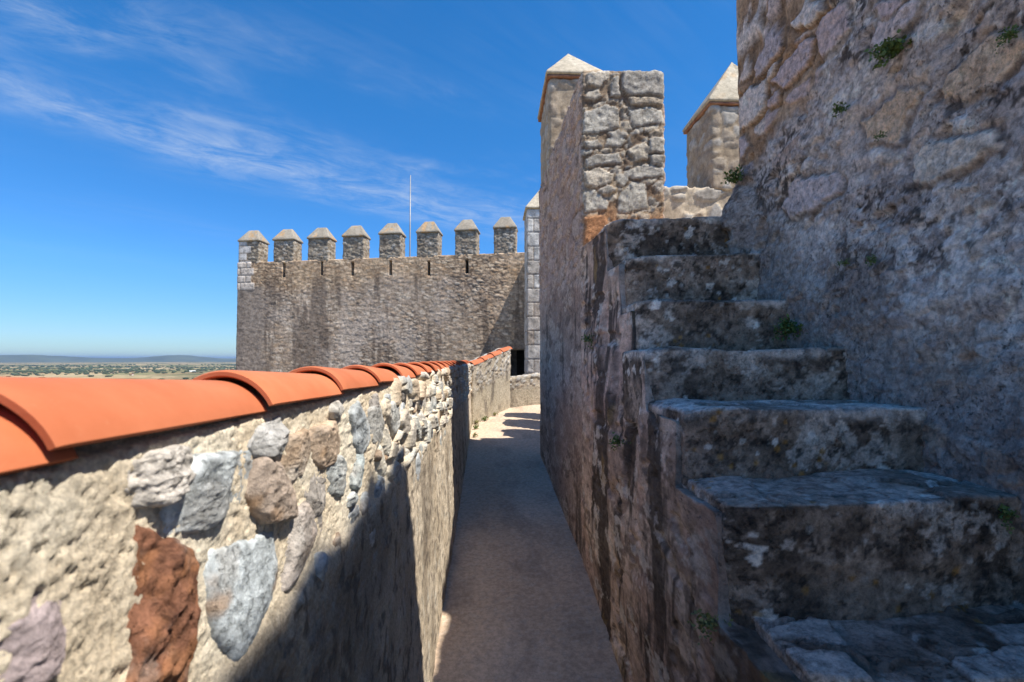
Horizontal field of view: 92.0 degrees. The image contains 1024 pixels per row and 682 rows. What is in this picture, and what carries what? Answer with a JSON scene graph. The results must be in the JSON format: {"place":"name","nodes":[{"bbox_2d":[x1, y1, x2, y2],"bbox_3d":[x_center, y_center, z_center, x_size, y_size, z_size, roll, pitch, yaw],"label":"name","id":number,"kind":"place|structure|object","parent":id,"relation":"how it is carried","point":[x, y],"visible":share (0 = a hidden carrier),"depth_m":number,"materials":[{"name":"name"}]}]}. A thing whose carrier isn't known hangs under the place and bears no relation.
{"place":"outdoors","nodes":[
{"label":"outdoors","id":0,"kind":"place"},
{"bbox_2d":[0,362,235,379],"bbox_3d":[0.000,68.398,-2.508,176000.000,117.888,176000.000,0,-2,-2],"label":"terrain","id":1,"kind":"structure","parent":0,"point":[151,374],"depth_m":5767.23,"materials":[{"name":"green plant"}]},
{"bbox_2d":[0,364,235,379],"bbox_3d":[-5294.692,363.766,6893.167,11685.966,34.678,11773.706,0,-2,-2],"label":"woodland","id":2,"kind":"object","parent":1,"relation":"on","point":[136,369],"visible":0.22,"depth_m":5276.59,"materials":[{"name":"green plant"}]},
{"bbox_2d":[236,217,524,375],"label":"crenellated tower","id":3,"kind":"structure","parent":1,"relation":"on","point":[322,306],"depth_m":18.61,"materials":[{"name":"grey stone"}]},
{"bbox_2d":[409,175,410,256],"bbox_3d":[-4.750,-4.880,23.025,0.320,5.740,0.304,0,-2,-2],"label":"flagpole","id":4,"kind":"object","parent":3,"relation":"on","point":[410,223],"visible":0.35,"depth_m":23.02,"materials":[{"name":"grey metal"}]},
{"bbox_2d":[0,355,235,362],"bbox_3d":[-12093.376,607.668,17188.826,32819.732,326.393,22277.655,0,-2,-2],"label":"hills","id":5,"kind":"structure","parent":0,"point":[46,358],"depth_m":20152.01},
{"bbox_2d":[0,360,471,681],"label":"parapet wall","id":6,"kind":"structure","parent":0,"point":[297,525],"depth_m":0.71,"materials":[{"name":"stone"}]},
{"bbox_2d":[0,0,737,357],"label":"sky","id":7,"kind":"structure","parent":0,"point":[141,140],"materials":[{"name":"blue"}]},
{"bbox_2d":[433,404,622,681],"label":"walkway","id":8,"kind":"structure","parent":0,"point":[520,603],"depth_m":3.41,"materials":[{"name":"concrete"}]},
{"bbox_2d":[468,346,511,423],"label":"parapet wall","id":9,"kind":"structure","parent":8,"relation":"on","point":[490,383],"depth_m":8.54,"materials":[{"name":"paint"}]},
{"bbox_2d":[510,372,539,407],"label":"wall","id":10,"kind":"structure","parent":8,"relation":"on","point":[524,389],"depth_m":9.38,"materials":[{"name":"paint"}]},
{"bbox_2d":[523,191,539,373],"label":"corner pier","id":11,"kind":"structure","parent":8,"relation":"on","point":[531,298],"depth_m":10.49,"materials":[{"name":"grey stone"}]},
{"bbox_2d":[537,54,665,558],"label":"battlement wall","id":12,"kind":"structure","parent":8,"relation":"on","point":[602,155],"depth_m":4.00,"materials":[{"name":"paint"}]},
{"bbox_2d":[580,216,1023,681],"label":"stone staircase","id":13,"kind":"structure","parent":8,"relation":"on","point":[797,514],"depth_m":1.75,"materials":[{"name":"grey stone"}]},
{"bbox_2d":[581,333,593,349],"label":"wall weed","id":14,"kind":"object","parent":13,"relation":"attached to","point":[586,338],"depth_m":3.35,"materials":[{"name":"green plant"}]},
{"bbox_2d":[608,432,630,450],"bbox_3d":[0.546,0.513,2.500,0.113,0.104,0.074,-1,-2,19],"label":"wall weed","id":15,"kind":"object","parent":13,"relation":"attached to","point":[617,441],"depth_m":2.50,"materials":[{"name":"green plant"}]},
{"bbox_2d":[687,609,733,645],"bbox_3d":[0.581,0.835,1.449,0.129,0.083,0.077,-1,-2,19],"label":"wall weed","id":16,"kind":"object","parent":13,"relation":"attached to","point":[702,623],"depth_m":1.45,"materials":[{"name":"green plant"}]},
{"bbox_2d":[998,504,1019,534],"bbox_3d":[1.425,0.513,1.431,0.067,0.081,0.057,-1,-3,35],"label":"wall weed","id":17,"kind":"object","parent":13,"relation":"attached to","point":[1009,513],"depth_m":1.42,"materials":[{"name":"green plant"}]},
{"bbox_2d":[720,0,1023,531],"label":"tower wall","id":18,"kind":"structure","parent":8,"relation":"on","point":[923,201],"depth_m":1.86,"materials":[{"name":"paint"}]},
{"bbox_2d":[721,165,744,185],"bbox_3d":[1.365,-1.013,3.006,0.166,0.120,0.140,0,-2,-2],"label":"wall weed","id":19,"kind":"object","parent":18,"relation":"attached to","point":[735,179],"depth_m":3.00,"materials":[{"name":"green plant"}]},
{"bbox_2d":[772,314,807,340],"bbox_3d":[1.378,-0.069,2.463,0.124,0.139,0.156,1,-3,-33],"label":"wall weed","id":20,"kind":"object","parent":18,"relation":"attached to","point":[789,327],"depth_m":2.46,"materials":[{"name":"green plant"}]},
{"bbox_2d":[826,101,849,117],"bbox_3d":[1.406,-0.999,2.123,0.088,0.072,0.067,0,-2,-2],"label":"wall weed","id":21,"kind":"object","parent":18,"relation":"attached to","point":[839,109],"depth_m":2.13,"materials":[{"name":"green plant"}]},
{"bbox_2d":[836,258,849,267],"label":"wall weed","id":22,"kind":"object","parent":18,"relation":"attached to","point":[844,263],"depth_m":2.10,"materials":[{"name":"green plant"}]},
{"bbox_2d":[865,254,878,265],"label":"wall weed","id":23,"kind":"object","parent":18,"relation":"attached to","point":[873,260],"depth_m":1.94,"materials":[{"name":"green plant"}]},
{"bbox_2d":[873,130,887,141],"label":"wall weed","id":24,"kind":"object","parent":18,"relation":"attached to","point":[879,136],"depth_m":1.92,"materials":[{"name":"green plant"}]},
{"bbox_2d":[864,29,911,70],"bbox_3d":[1.426,-1.104,1.870,0.136,0.124,0.136,0,-2,-2],"label":"wall weed","id":25,"kind":"object","parent":18,"relation":"attached to","point":[889,48],"depth_m":1.86,"materials":[{"name":"green plant"}]},
{"bbox_2d":[991,23,1021,53],"bbox_3d":[1.442,-0.885,1.443,0.066,0.079,0.060,1,-2,-15],"label":"wall weed","id":26,"kind":"object","parent":18,"relation":"attached to","point":[1009,34],"depth_m":1.44,"materials":[{"name":"green plant"}]},
{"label":"stair landing","id":27,"kind":"structure","parent":0,"visible":0},
{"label":"upper landing","id":28,"kind":"structure","parent":27,"relation":"on","visible":0},
{"bbox_2d":[663,62,739,218],"bbox_3d":[2.518,-1.894,6.393,2.951,3.513,0.861,0,-2,-2],"label":"battlement","id":29,"kind":"object","parent":28,"relation":"on","point":[711,129],"visible":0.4,"depth_m":6.03,"materials":[{"name":"beige stone"}]}
]}

